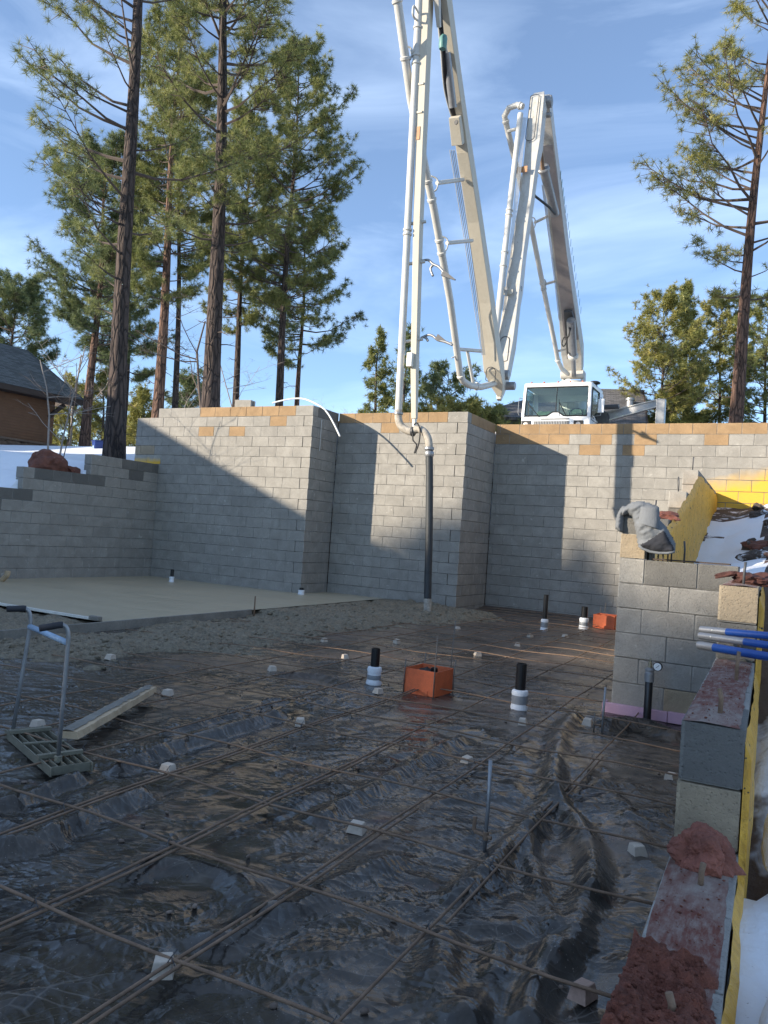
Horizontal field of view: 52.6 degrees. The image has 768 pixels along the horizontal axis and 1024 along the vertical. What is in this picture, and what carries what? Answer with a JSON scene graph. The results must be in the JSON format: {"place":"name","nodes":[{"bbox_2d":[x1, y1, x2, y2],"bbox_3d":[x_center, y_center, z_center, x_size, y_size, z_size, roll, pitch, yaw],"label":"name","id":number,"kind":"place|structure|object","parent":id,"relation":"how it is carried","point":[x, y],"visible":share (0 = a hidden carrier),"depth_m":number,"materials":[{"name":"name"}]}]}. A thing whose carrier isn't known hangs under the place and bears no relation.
{"place":"outdoors","nodes":[
{"label":"outdoors","id":0,"kind":"place"},
{"bbox_2d":[0,421,767,1023],"bbox_3d":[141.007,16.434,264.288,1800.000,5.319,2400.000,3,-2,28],"label":"ground","id":1,"kind":"structure","parent":0,"point":[728,531],"depth_m":4.31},
{"bbox_2d":[0,266,66,368],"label":"pine tree","id":2,"kind":"object","parent":1,"relation":"on","point":[33,309],"visible":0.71,"depth_m":49.20,"materials":[{"name":"green plant"}]},
{"bbox_2d":[0,343,83,445],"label":"brown house","id":3,"kind":"structure","parent":1,"relation":"on","point":[20,424],"depth_m":29.92,"materials":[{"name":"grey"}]},
{"bbox_2d":[28,449,67,471],"bbox_3d":[-6.431,-0.957,14.896,0.725,0.494,0.717,5,-2,-25],"label":"boulder","id":4,"kind":"object","parent":1,"relation":"on","point":[48,459],"visible":0.7,"depth_m":14.67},
{"bbox_2d":[16,325,85,453],"bbox_3d":[-8.107,-2.740,18.504,1.297,3.428,1.689,5,-2,-37],"label":"bare shrub","id":5,"kind":"object","parent":1,"relation":"on","point":[67,384],"visible":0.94,"depth_m":18.40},
{"bbox_2d":[19,322,110,456],"bbox_3d":[-6.232,-2.173,15.209,1.562,2.929,1.913,5,-2,-37],"label":"bare sapling","id":6,"kind":"object","parent":1,"relation":"on","point":[68,396],"visible":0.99,"depth_m":15.27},
{"bbox_2d":[40,354,109,448],"bbox_3d":[-7.028,-2.289,18.084,1.720,2.791,1.637,4,-2,-9],"label":"bare shrub","id":7,"kind":"object","parent":1,"relation":"on","point":[49,414],"visible":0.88,"depth_m":17.57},
{"bbox_2d":[0,454,157,578],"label":"block wall","id":8,"kind":"structure","parent":1,"relation":"on","point":[97,548],"depth_m":15.09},
{"bbox_2d":[52,371,105,445],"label":"pine tree","id":9,"kind":"object","parent":1,"relation":"on","point":[56,429],"visible":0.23,"depth_m":55.40,"materials":[{"name":"green plant"}]},
{"bbox_2d":[47,332,139,445],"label":"bare tree","id":10,"kind":"object","parent":1,"relation":"on","point":[70,439],"visible":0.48,"depth_m":36.21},
{"bbox_2d":[24,125,163,445],"bbox_3d":[-11.065,-8.420,30.218,5.428,13.020,5.236,3,-2,28],"label":"pine tree","id":11,"kind":"object","parent":1,"relation":"on","point":[71,313],"visible":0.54,"depth_m":29.49,"materials":[{"name":"green plant"}]},
{"bbox_2d":[64,366,134,445],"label":"pine tree","id":12,"kind":"object","parent":1,"relation":"on","point":[97,424],"visible":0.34,"depth_m":51.70,"materials":[{"name":"green plant"}]},
{"bbox_2d":[101,382,153,446],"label":"pine tree","id":13,"kind":"object","parent":1,"relation":"on","point":[141,399],"visible":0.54,"depth_m":43.58,"materials":[{"name":"green plant"}]},
{"bbox_2d":[9,0,251,458],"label":"pine tree","id":14,"kind":"object","parent":1,"relation":"on","point":[114,441],"visible":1,"depth_m":18.48,"materials":[{"name":"green plant"}]},
{"bbox_2d":[86,214,180,436],"bbox_3d":[-12.566,-8.369,38.327,4.217,12.865,4.643,3,-2,28],"label":"pine tree","id":15,"kind":"object","parent":1,"relation":"on","point":[141,376],"visible":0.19,"depth_m":38.56,"materials":[{"name":"green plant"}]},
{"bbox_2d":[96,0,251,417],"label":"pine tree","id":16,"kind":"object","parent":1,"relation":"on","point":[139,260],"visible":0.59,"depth_m":27.88,"materials":[{"name":"green plant"}]},
{"bbox_2d":[112,45,235,407],"bbox_3d":[-8.383,-10.222,31.267,5.155,16.956,4.915,3,-2,28],"label":"pine tree","id":17,"kind":"object","parent":1,"relation":"on","point":[206,216],"visible":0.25,"depth_m":31.03,"materials":[{"name":"green plant"}]},
{"bbox_2d":[135,290,228,407],"bbox_3d":[-7.291,-4.704,26.590,2.745,5.421,3.271,5,-2,-39],"label":"bare tree","id":18,"kind":"object","parent":1,"relation":"on","point":[197,372],"visible":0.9,"depth_m":26.61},
{"bbox_2d":[150,366,220,408],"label":"pine tree","id":19,"kind":"object","parent":1,"relation":"on","point":[188,384],"visible":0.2,"depth_m":47.11,"materials":[{"name":"green plant"}]},
{"bbox_2d":[126,0,324,407],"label":"pine tree","id":20,"kind":"object","parent":1,"relation":"on","point":[221,86],"visible":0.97,"depth_m":21.86,"materials":[{"name":"green plant"}]},
{"bbox_2d":[134,405,318,591],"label":"block wall","id":21,"kind":"structure","parent":1,"relation":"on","point":[219,462],"depth_m":15.85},
{"bbox_2d":[177,359,279,406],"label":"bare tree","id":22,"kind":"object","parent":1,"relation":"on","point":[238,382],"visible":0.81,"depth_m":29.27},
{"bbox_2d":[184,83,303,406],"bbox_3d":[-6.386,-10.532,35.346,5.386,17.946,4.650,4,-2,-6],"label":"pine tree","id":23,"kind":"object","parent":1,"relation":"on","point":[241,311],"visible":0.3,"depth_m":34.96,"materials":[{"name":"green plant"}]},
{"bbox_2d":[0,599,504,670],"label":"poured concrete","id":24,"kind":"object","parent":1,"relation":"on","point":[209,635],"visible":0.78,"depth_m":9.29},
{"bbox_2d":[0,576,384,621],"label":"concrete slab","id":25,"kind":"structure","parent":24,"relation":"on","point":[119,598],"depth_m":12.45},
{"bbox_2d":[224,24,372,405],"bbox_3d":[-3.836,-10.920,32.227,6.306,18.929,5.541,4,-2,-9],"label":"pine tree","id":26,"kind":"object","parent":1,"relation":"on","point":[320,150],"visible":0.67,"depth_m":31.99,"materials":[{"name":"green plant"}]},
{"bbox_2d":[242,195,368,405],"bbox_3d":[-4.119,-8.147,35.854,5.500,13.365,5.640,3,-2,28],"label":"pine tree","id":27,"kind":"object","parent":1,"relation":"on","point":[270,335],"visible":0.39,"depth_m":35.72,"materials":[{"name":"green plant"}]},
{"bbox_2d":[292,407,338,592],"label":"block wall","id":28,"kind":"structure","parent":1,"relation":"on","point":[319,506],"depth_m":15.33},
{"bbox_2d":[272,398,340,436],"bbox_3d":[-1.508,-1.887,15.489,0.216,0.924,2.325,6,-2,-43],"label":"white hose","id":29,"kind":"object","parent":28,"relation":"on","point":[324,409],"visible":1,"depth_m":15.33,"materials":[{"name":"plastic"}]},
{"bbox_2d":[0,605,680,1023],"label":"plastic sheet","id":30,"kind":"object","parent":1,"relation":"on","point":[330,957],"visible":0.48,"depth_m":3.35,"materials":[{"name":"plastic"}]},
{"bbox_2d":[4,605,92,776],"bbox_3d":[-1.847,0.932,4.247,0.288,0.772,0.835,5,-2,-40],"label":"tamper","id":31,"kind":"object","parent":30,"relation":"on","point":[33,749],"visible":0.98,"depth_m":4.15,"materials":[{"name":"metal"}]},
{"bbox_2d":[0,602,101,620],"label":"screed bar","id":32,"kind":"object","parent":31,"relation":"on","point":[94,618],"visible":0.93,"depth_m":9.29,"materials":[{"name":"metal"}]},
{"bbox_2d":[0,609,251,638],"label":"form board","id":33,"kind":"object","parent":30,"relation":"on","point":[91,627],"visible":0.56,"depth_m":9.25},
{"bbox_2d":[149,952,175,979],"bbox_3d":[-0.649,1.331,2.282,0.066,0.048,0.081,2,-4,-9],"label":"spacer cube","id":34,"kind":"object","parent":30,"relation":"on","point":[159,961],"visible":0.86,"depth_m":2.25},
{"bbox_2d":[0,884,343,1023],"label":"rebar","id":35,"kind":"object","parent":30,"relation":"on","point":[206,971],"visible":1,"depth_m":2.25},
{"bbox_2d":[0,735,410,931],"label":"rebar","id":36,"kind":"object","parent":30,"relation":"on","point":[15,923],"visible":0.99,"depth_m":3.04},
{"bbox_2d":[5,689,418,834],"bbox_3d":[-0.519,1.404,5.009,0.028,0.022,4.501,3,-2,27],"label":"rebar","id":37,"kind":"object","parent":30,"relation":"on","point":[93,802],"visible":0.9,"depth_m":4.00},
{"bbox_2d":[88,808,417,1023],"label":"rebar","id":38,"kind":"object","parent":30,"relation":"on","point":[154,982],"visible":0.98,"depth_m":2.45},
{"bbox_2d":[0,612,528,705],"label":"rebar","id":39,"kind":"object","parent":30,"relation":"on","point":[222,666],"visible":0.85,"depth_m":6.85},
{"bbox_2d":[0,615,560,736],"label":"rebar","id":40,"kind":"object","parent":30,"relation":"on","point":[270,676],"visible":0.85,"depth_m":6.52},
{"bbox_2d":[0,620,578,773],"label":"rebar","id":41,"kind":"object","parent":30,"relation":"on","point":[33,764],"visible":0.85,"depth_m":5.20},
{"bbox_2d":[0,626,596,834],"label":"rebar","id":42,"kind":"object","parent":30,"relation":"on","point":[87,801],"visible":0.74,"depth_m":4.17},
{"bbox_2d":[0,784,610,997],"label":"rebar","id":43,"kind":"object","parent":30,"relation":"on","point":[528,969],"visible":0.94,"depth_m":2.68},
{"bbox_2d":[0,639,613,925],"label":"rebar","id":44,"kind":"object","parent":30,"relation":"on","point":[4,922],"visible":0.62,"depth_m":3.29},
{"bbox_2d":[0,725,652,904],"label":"rebar","id":45,"kind":"object","parent":30,"relation":"on","point":[425,844],"visible":0.93,"depth_m":3.35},
{"bbox_2d":[0,691,666,847],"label":"rebar","id":46,"kind":"object","parent":30,"relation":"on","point":[503,810],"visible":0.94,"depth_m":4.08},
{"bbox_2d":[9,622,659,1018],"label":"soil crumbs","id":47,"kind":"object","parent":30,"relation":"on","point":[363,1010],"visible":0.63,"depth_m":3.59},
{"bbox_2d":[0,664,675,805],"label":"rebar","id":48,"kind":"object","parent":30,"relation":"on","point":[614,791],"visible":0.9,"depth_m":4.76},
{"bbox_2d":[62,685,156,738],"bbox_3d":[-1.754,1.275,5.053,0.119,0.051,1.333,4,-2,2],"label":"wooden board","id":49,"kind":"object","parent":48,"relation":"on","point":[82,727],"visible":1,"depth_m":4.84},
{"bbox_2d":[73,673,612,1023],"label":"rebar","id":50,"kind":"object","parent":30,"relation":"on","point":[138,983],"visible":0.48,"depth_m":2.67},
{"bbox_2d":[346,819,366,835],"bbox_3d":[-0.121,1.405,3.467,0.077,0.042,0.068,5,0,18],"label":"spacer cube","id":51,"kind":"object","parent":30,"relation":"on","point":[356,830],"visible":0.76,"depth_m":3.44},
{"bbox_2d":[40,636,679,751],"bbox_3d":[-0.739,1.432,6.514,6.480,0.054,0.053,3,-2,29],"label":"rebar","id":52,"kind":"object","parent":30,"relation":"on","point":[419,703],"visible":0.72,"depth_m":5.92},
{"bbox_2d":[125,629,602,701],"bbox_3d":[-0.576,1.481,7.798,5.558,0.055,0.041,3,-2,28],"label":"rebar","id":53,"kind":"object","parent":30,"relation":"on","point":[398,670],"visible":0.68,"depth_m":7.47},
{"bbox_2d":[51,654,677,775],"bbox_3d":[-1.019,1.394,5.970,6.497,0.056,0.039,3,-2,29],"label":"rebar","id":54,"kind":"object","parent":30,"relation":"on","point":[391,719],"visible":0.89,"depth_m":5.33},
{"bbox_2d":[366,647,381,685],"bbox_3d":[-0.082,1.370,6.887,0.144,0.325,0.144,3,-2,28],"label":"pipe stub","id":55,"kind":"object","parent":30,"relation":"on","point":[374,669],"visible":1,"depth_m":6.85,"materials":[{"name":"white plastic"}]},
{"bbox_2d":[80,633,680,732],"bbox_3d":[-0.464,1.466,7.048,6.462,0.054,0.051,3,-2,28],"label":"rebar","id":56,"kind":"object","parent":30,"relation":"on","point":[440,689],"visible":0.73,"depth_m":6.49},
{"bbox_2d":[230,618,612,671],"bbox_3d":[0.271,1.591,9.441,5.507,0.055,0.039,3,-2,29],"label":"rebar","id":57,"kind":"object","parent":30,"relation":"on","point":[455,648],"visible":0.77,"depth_m":9.08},
{"bbox_2d":[403,637,455,697],"bbox_3d":[0.400,1.302,6.710,0.330,0.515,0.354,3,-2,31],"label":"form box","id":58,"kind":"object","parent":30,"relation":"on","point":[428,680],"visible":1,"depth_m":6.60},
{"bbox_2d":[250,637,611,690],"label":"rebar","id":59,"kind":"object","parent":30,"relation":"on","point":[437,664],"visible":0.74,"depth_m":7.86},
{"bbox_2d":[280,632,612,679],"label":"rebar","id":60,"kind":"object","parent":30,"relation":"on","point":[449,655],"visible":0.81,"depth_m":8.52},
{"bbox_2d":[348,629,613,662],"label":"rebar","id":61,"kind":"object","parent":30,"relation":"on","point":[485,644],"visible":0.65,"depth_m":9.56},
{"bbox_2d":[472,760,491,851],"bbox_3d":[0.434,1.283,3.383,0.094,0.405,0.026,3,-2,28],"label":"form stake","id":62,"kind":"object","parent":30,"relation":"on","point":[485,835],"visible":0.95,"depth_m":3.37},
{"bbox_2d":[337,712,638,1021],"bbox_3d":[0.709,1.450,3.652,0.029,0.022,5.871,3,-2,27],"label":"rebar","id":63,"kind":"object","parent":30,"relation":"on","point":[383,974],"visible":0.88,"depth_m":2.50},
{"bbox_2d":[376,626,613,655],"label":"rebar","id":64,"kind":"object","parent":30,"relation":"on","point":[498,640],"visible":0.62,"depth_m":10.16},
{"bbox_2d":[391,622,611,649],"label":"rebar","id":65,"kind":"object","parent":30,"relation":"on","point":[504,635],"visible":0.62,"depth_m":10.73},
{"bbox_2d":[420,621,614,644],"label":"rebar","id":66,"kind":"object","parent":30,"relation":"on","point":[517,632],"visible":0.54,"depth_m":11.25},
{"bbox_2d":[510,662,527,710],"bbox_3d":[1.100,1.409,6.269,0.141,0.375,0.141,3,-2,28],"label":"pipe stub","id":67,"kind":"object","parent":30,"relation":"on","point":[519,699],"visible":1,"depth_m":6.23,"materials":[{"name":"black plastic"}]},
{"bbox_2d":[445,756,603,923],"bbox_3d":[0.787,1.458,3.741,0.015,0.022,2.500,3,-2,28],"label":"rebar","id":68,"kind":"object","parent":30,"relation":"on","point":[463,904],"visible":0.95,"depth_m":3.22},
{"bbox_2d":[540,594,548,629],"bbox_3d":[2.531,1.584,12.209,0.123,0.570,0.123,3,-2,28],"label":"pipe stub","id":69,"kind":"object","parent":30,"relation":"on","point":[544,622],"visible":0.94,"depth_m":12.18,"materials":[{"name":"black plastic"}]},
{"bbox_2d":[567,977,597,1006],"bbox_3d":[0.590,1.419,2.304,0.061,0.045,0.082,-1,-9,43],"label":"spacer cube","id":70,"kind":"object","parent":30,"relation":"on","point":[584,998],"visible":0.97,"depth_m":2.28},
{"bbox_2d":[579,606,588,628],"bbox_3d":[3.329,1.760,12.925,0.163,0.370,0.163,3,-2,28],"label":"pipe stub","id":71,"kind":"object","parent":30,"relation":"on","point":[583,620],"visible":0.94,"depth_m":12.88,"materials":[{"name":"white plastic"}]},
{"bbox_2d":[593,687,606,732],"bbox_3d":[1.584,1.458,5.707,0.080,0.350,0.020,3,-2,28],"label":"form stake","id":72,"kind":"object","parent":30,"relation":"on","point":[603,711],"visible":0.89,"depth_m":5.69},
{"bbox_2d":[593,603,617,629],"bbox_3d":[3.807,1.779,13.287,0.360,0.420,0.374,3,-2,30],"label":"form box","id":73,"kind":"object","parent":30,"relation":"on","point":[603,621],"visible":0.8,"depth_m":13.13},
{"bbox_2d":[627,841,647,856],"bbox_3d":[1.115,1.486,3.422,0.065,0.048,0.076,-2,-2,-8],"label":"spacer cube","id":74,"kind":"object","parent":30,"relation":"on","point":[635,849],"visible":1,"depth_m":3.40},
{"bbox_2d":[602,699,684,724],"bbox_3d":[2.248,1.629,6.237,0.956,0.085,0.151,3,-2,28],"label":"foam strip","id":75,"kind":"object","parent":30,"relation":"on","point":[656,715],"visible":0.62,"depth_m":6.26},
{"bbox_2d":[643,658,662,719],"bbox_3d":[2.104,1.410,6.095,0.130,0.520,0.074,3,-2,28],"label":"gauge pipe","id":76,"kind":"object","parent":30,"relation":"on","point":[649,678],"visible":0.98,"depth_m":6.08,"materials":[{"name":"black metal"}]},
{"bbox_2d":[356,324,395,412],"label":"pine tree","id":77,"kind":"object","parent":1,"relation":"on","point":[371,382],"visible":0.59,"depth_m":46.92,"materials":[{"name":"green plant"}]},
{"bbox_2d":[327,412,471,608],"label":"block wall","id":78,"kind":"structure","parent":1,"relation":"on","point":[380,473],"depth_m":15.13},
{"bbox_2d":[378,322,425,412],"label":"pine tree","id":79,"kind":"object","parent":1,"relation":"on","point":[406,384],"visible":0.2,"depth_m":51.98,"materials":[{"name":"green plant"}]},
{"bbox_2d":[402,395,467,412],"bbox_3d":[2.068,-3.340,37.921,3.954,4.601,3.756,4,-2,-5],"label":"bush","id":80,"kind":"object","parent":1,"relation":"on","point":[406,406],"visible":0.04,"depth_m":37.54,"materials":[{"name":"green plant"}]},
{"bbox_2d":[404,358,482,411],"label":"pine tree","id":81,"kind":"object","parent":1,"relation":"on","point":[428,389],"visible":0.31,"depth_m":43.08,"materials":[{"name":"green plant"}]},
{"bbox_2d":[446,414,495,608],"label":"block wall","id":82,"kind":"structure","parent":1,"relation":"on","point":[474,515],"depth_m":15.01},
{"bbox_2d":[433,391,510,431],"bbox_3d":[3.799,-3.358,36.682,4.283,4.715,3.955,3,-2,28],"label":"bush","id":83,"kind":"object","parent":1,"relation":"on","point":[473,407],"visible":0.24,"depth_m":36.70,"materials":[{"name":"green plant"}]},
{"bbox_2d":[464,394,521,426],"bbox_3d":[5.191,-3.487,40.908,4.188,5.390,3.974,3,-2,28],"label":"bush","id":84,"kind":"object","parent":1,"relation":"on","point":[499,411],"visible":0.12,"depth_m":39.99,"materials":[{"name":"green plant"}]},
{"bbox_2d":[392,0,665,610],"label":"concrete pump truck","id":85,"kind":"object","parent":1,"relation":"on","point":[566,400],"visible":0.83,"depth_m":17.57,"materials":[{"name":"white metal"}]},
{"bbox_2d":[478,389,647,423],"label":"grey house","id":86,"kind":"structure","parent":1,"relation":"on","point":[613,396],"depth_m":44.17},
{"bbox_2d":[485,423,767,616],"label":"block wall","id":87,"kind":"structure","parent":1,"relation":"on","point":[579,479],"depth_m":14.88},
{"bbox_2d":[606,278,723,423],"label":"pine tree","id":88,"kind":"object","parent":1,"relation":"on","point":[657,354],"visible":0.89,"depth_m":44.26,"materials":[{"name":"green plant"}]},
{"bbox_2d":[630,470,715,559],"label":"block wall","id":89,"kind":"structure","parent":1,"relation":"on","point":[678,498],"depth_m":9.27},
{"bbox_2d":[659,511,680,520],"bbox_3d":[2.960,0.040,8.089,0.268,0.097,0.212,3,-2,28],"label":"red stone","id":90,"kind":"object","parent":89,"relation":"on","point":[670,515],"visible":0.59,"depth_m":8.01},
{"bbox_2d":[655,476,717,562],"bbox_3d":[4.051,0.374,10.143,0.060,1.873,8.044,3,-2,27],"label":"waterproof coating","id":91,"kind":"object","parent":89,"relation":"attached to","point":[696,511],"visible":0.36,"depth_m":9.77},
{"bbox_2d":[611,558,739,713],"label":"block wall","id":92,"kind":"structure","parent":1,"relation":"on","point":[666,610],"depth_m":6.25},
{"bbox_2d":[620,513,646,558],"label":"block column","id":93,"kind":"structure","parent":92,"relation":"on","point":[629,548],"depth_m":6.42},
{"bbox_2d":[615,501,675,553],"bbox_3d":[2.110,0.120,6.295,0.500,0.431,0.166,3,-2,28],"label":"hoodie","id":94,"kind":"object","parent":93,"relation":"on","point":[654,536],"visible":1,"depth_m":6.23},
{"bbox_2d":[647,379,709,423],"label":"pine tree","id":95,"kind":"object","parent":1,"relation":"on","point":[696,417],"visible":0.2,"depth_m":46.24,"materials":[{"name":"green plant"}]},
{"bbox_2d":[658,278,717,422],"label":"pine tree","id":96,"kind":"object","parent":1,"relation":"on","point":[687,287],"visible":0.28,"depth_m":48.82,"materials":[{"name":"green plant"}]},
{"bbox_2d":[630,0,767,422],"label":"pine tree","id":97,"kind":"object","parent":1,"relation":"on","point":[744,295],"visible":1,"depth_m":24.24,"materials":[{"name":"green plant"}]},
{"bbox_2d":[642,579,761,1023],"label":"block wall","id":98,"kind":"structure","parent":1,"relation":"on","point":[709,791],"depth_m":2.57,"materials":[{"name":"concrete"}]},
{"bbox_2d":[600,928,718,1023],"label":"dirt pile","id":99,"kind":"object","parent":98,"relation":"on","point":[654,971],"visible":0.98,"depth_m":1.69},
{"bbox_2d":[665,991,676,1011],"bbox_3d":[0.585,1.042,1.594,0.025,0.113,0.017,3,-2,28],"label":"rebar dowel","id":100,"kind":"object","parent":98,"relation":"on","point":[670,999],"visible":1,"depth_m":1.59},
{"bbox_2d":[650,661,750,1005],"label":"soil crumbs","id":101,"kind":"object","parent":98,"relation":"on","point":[680,912],"visible":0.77,"depth_m":2.22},
{"bbox_2d":[697,862,706,885],"bbox_3d":[0.928,1.083,2.273,0.023,0.116,0.017,3,-2,28],"label":"rebar dowel","id":102,"kind":"object","parent":98,"relation":"on","point":[701,871],"visible":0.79,"depth_m":2.27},
{"bbox_2d":[666,821,745,878],"bbox_3d":[0.999,1.043,2.424,0.187,0.130,0.186,5,-2,-28],"label":"red rock","id":103,"kind":"object","parent":98,"relation":"on","point":[694,845],"visible":0.96,"depth_m":2.38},
{"bbox_2d":[696,641,767,660],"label":"float pole","id":104,"kind":"object","parent":98,"relation":"on","point":[733,650],"visible":1,"depth_m":3.94,"materials":[{"name":"metal"}]},
{"bbox_2d":[698,632,767,648],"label":"float pole","id":105,"kind":"object","parent":98,"relation":"on","point":[736,640],"visible":1,"depth_m":3.98,"materials":[{"name":"metal"}]},
{"bbox_2d":[699,626,767,639],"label":"float pole","id":106,"kind":"object","parent":98,"relation":"on","point":[739,633],"visible":0.97,"depth_m":4.02,"materials":[{"name":"metal"}]},
{"bbox_2d":[721,587,764,1023],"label":"waterproof coating","id":107,"kind":"object","parent":98,"relation":"attached to","point":[731,999],"visible":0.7,"depth_m":2.53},
{"bbox_2d":[731,572,767,586],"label":"dark rock","id":108,"kind":"object","parent":98,"relation":"on","point":[760,579],"visible":0.77,"depth_m":4.62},
{"bbox_2d":[688,288,767,422],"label":"pine tree","id":109,"kind":"object","parent":1,"relation":"on","point":[725,325],"visible":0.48,"depth_m":49.39,"materials":[{"name":"green plant"}]},
{"bbox_2d":[714,292,767,422],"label":"pine tree","id":110,"kind":"object","parent":1,"relation":"on","point":[758,313],"visible":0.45,"depth_m":45.85,"materials":[{"name":"green plant"}]},
{"bbox_2d":[740,550,767,560],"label":"soil clod","id":111,"kind":"object","parent":1,"relation":"on","point":[752,555],"visible":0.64,"depth_m":8.67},
{"bbox_2d":[740,540,767,549],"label":"soil clod","id":112,"kind":"object","parent":1,"relation":"on","point":[757,545],"visible":0.66,"depth_m":10.12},
{"bbox_2d":[758,999,767,1023],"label":"snow lump","id":113,"kind":"object","parent":1,"relation":"on","point":[763,1018],"visible":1,"depth_m":1.79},
{"bbox_2d":[761,814,767,870],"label":"snow lump","id":114,"kind":"object","parent":1,"relation":"on","point":[764,848],"visible":1,"depth_m":2.60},
{"bbox_2d":[0,0,767,446],"label":"sky","id":115,"kind":"structure","parent":0,"point":[596,59],"materials":[{"name":"blue"}]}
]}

